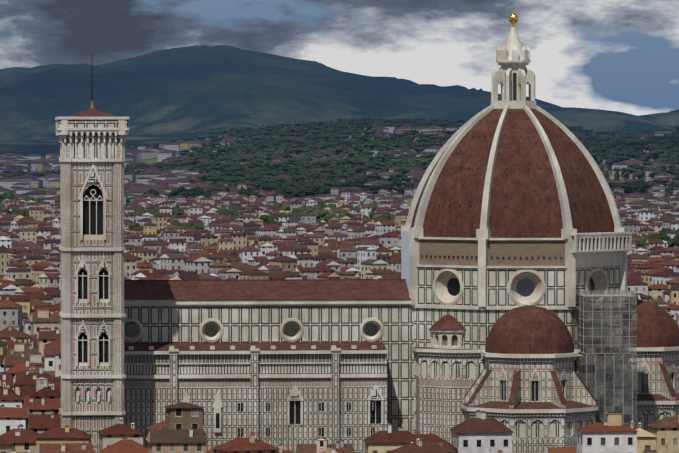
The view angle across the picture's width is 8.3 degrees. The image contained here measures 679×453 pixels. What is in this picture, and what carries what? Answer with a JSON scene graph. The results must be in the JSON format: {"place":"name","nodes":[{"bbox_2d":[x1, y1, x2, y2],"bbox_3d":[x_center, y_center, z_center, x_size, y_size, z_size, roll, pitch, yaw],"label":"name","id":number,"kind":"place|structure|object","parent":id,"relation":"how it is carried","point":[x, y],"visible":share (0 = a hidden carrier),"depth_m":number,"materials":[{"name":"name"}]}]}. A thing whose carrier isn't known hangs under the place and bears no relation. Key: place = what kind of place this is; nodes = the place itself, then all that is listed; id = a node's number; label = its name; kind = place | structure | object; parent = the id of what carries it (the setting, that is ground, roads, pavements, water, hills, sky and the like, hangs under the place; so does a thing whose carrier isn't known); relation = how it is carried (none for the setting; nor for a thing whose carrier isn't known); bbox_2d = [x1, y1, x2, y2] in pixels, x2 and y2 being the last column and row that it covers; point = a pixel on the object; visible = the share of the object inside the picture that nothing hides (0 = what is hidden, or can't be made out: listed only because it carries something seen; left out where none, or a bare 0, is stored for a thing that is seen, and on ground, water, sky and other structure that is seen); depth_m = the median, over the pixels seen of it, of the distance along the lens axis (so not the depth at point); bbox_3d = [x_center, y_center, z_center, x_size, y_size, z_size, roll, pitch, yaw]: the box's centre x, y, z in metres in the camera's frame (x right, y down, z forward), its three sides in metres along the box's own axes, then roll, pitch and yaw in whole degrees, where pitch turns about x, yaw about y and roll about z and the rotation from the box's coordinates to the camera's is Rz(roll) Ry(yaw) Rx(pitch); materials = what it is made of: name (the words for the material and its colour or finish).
{"place":"outdoors","nodes":[
{"label":"outdoors","id":0,"kind":"place"},
{"bbox_2d":[0,45,678,190],"bbox_3d":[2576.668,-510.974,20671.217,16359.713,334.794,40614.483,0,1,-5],"label":"terrain","id":1,"kind":"structure","parent":0,"point":[179,94],"depth_m":12831.44,"materials":[{"name":"green plant"}]},
{"bbox_2d":[55,76,128,452],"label":"campanile","id":2,"kind":"structure","parent":1,"relation":"on","point":[92,160],"depth_m":1099.33,"materials":[{"name":"stone"}]},
{"bbox_2d":[0,183,678,325],"bbox_3d":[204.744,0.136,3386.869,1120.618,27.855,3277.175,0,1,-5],"label":"city","id":3,"kind":"object","parent":1,"relation":"on","point":[226,246],"visible":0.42,"depth_m":2645.81},
{"bbox_2d":[0,300,678,452],"bbox_3d":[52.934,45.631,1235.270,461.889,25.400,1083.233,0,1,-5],"label":"houses","id":4,"kind":"structure","parent":1,"relation":"on","point":[42,430],"depth_m":1048.65,"materials":[{"name":"red tile"}]},
{"bbox_2d":[0,295,678,452],"bbox_3d":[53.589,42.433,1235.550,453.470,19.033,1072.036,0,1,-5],"label":"roofs","id":5,"kind":"structure","parent":4,"relation":"on","point":[613,418],"depth_m":1054.62,"materials":[{"name":"red tile"}]},
{"bbox_2d":[0,120,678,200],"bbox_3d":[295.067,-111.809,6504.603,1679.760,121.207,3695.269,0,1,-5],"label":"hill villas","id":6,"kind":"object","parent":1,"relation":"on","point":[160,182],"visible":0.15,"depth_m":5844.73,"materials":[{"name":"beige paint"}]},
{"bbox_2d":[0,116,678,195],"bbox_3d":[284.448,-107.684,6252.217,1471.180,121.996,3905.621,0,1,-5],"label":"hill trees","id":7,"kind":"object","parent":1,"relation":"on","point":[610,150],"visible":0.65,"depth_m":6101.54,"materials":[{"name":"green plant"}]},
{"bbox_2d":[0,186,678,246],"bbox_3d":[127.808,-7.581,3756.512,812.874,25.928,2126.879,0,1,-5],"label":"city trees","id":8,"kind":"object","parent":1,"relation":"on","point":[287,192],"visible":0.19,"depth_m":3674.88,"materials":[{"name":"green plant"}]},
{"bbox_2d":[124,6,678,452],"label":"cathedral","id":9,"kind":"structure","parent":1,"relation":"on","point":[516,237],"depth_m":1125.02,"materials":[{"name":"stone"}]},
{"bbox_2d":[574,290,636,426],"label":"scaffolding","id":10,"kind":"object","parent":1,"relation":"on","point":[619,354],"visible":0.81,"depth_m":1117.55,"materials":[{"name":"grey metal"}]},
{"bbox_2d":[0,0,678,115],"label":"sky","id":11,"kind":"structure","parent":0,"point":[611,55],"materials":[{"name":"grey"}]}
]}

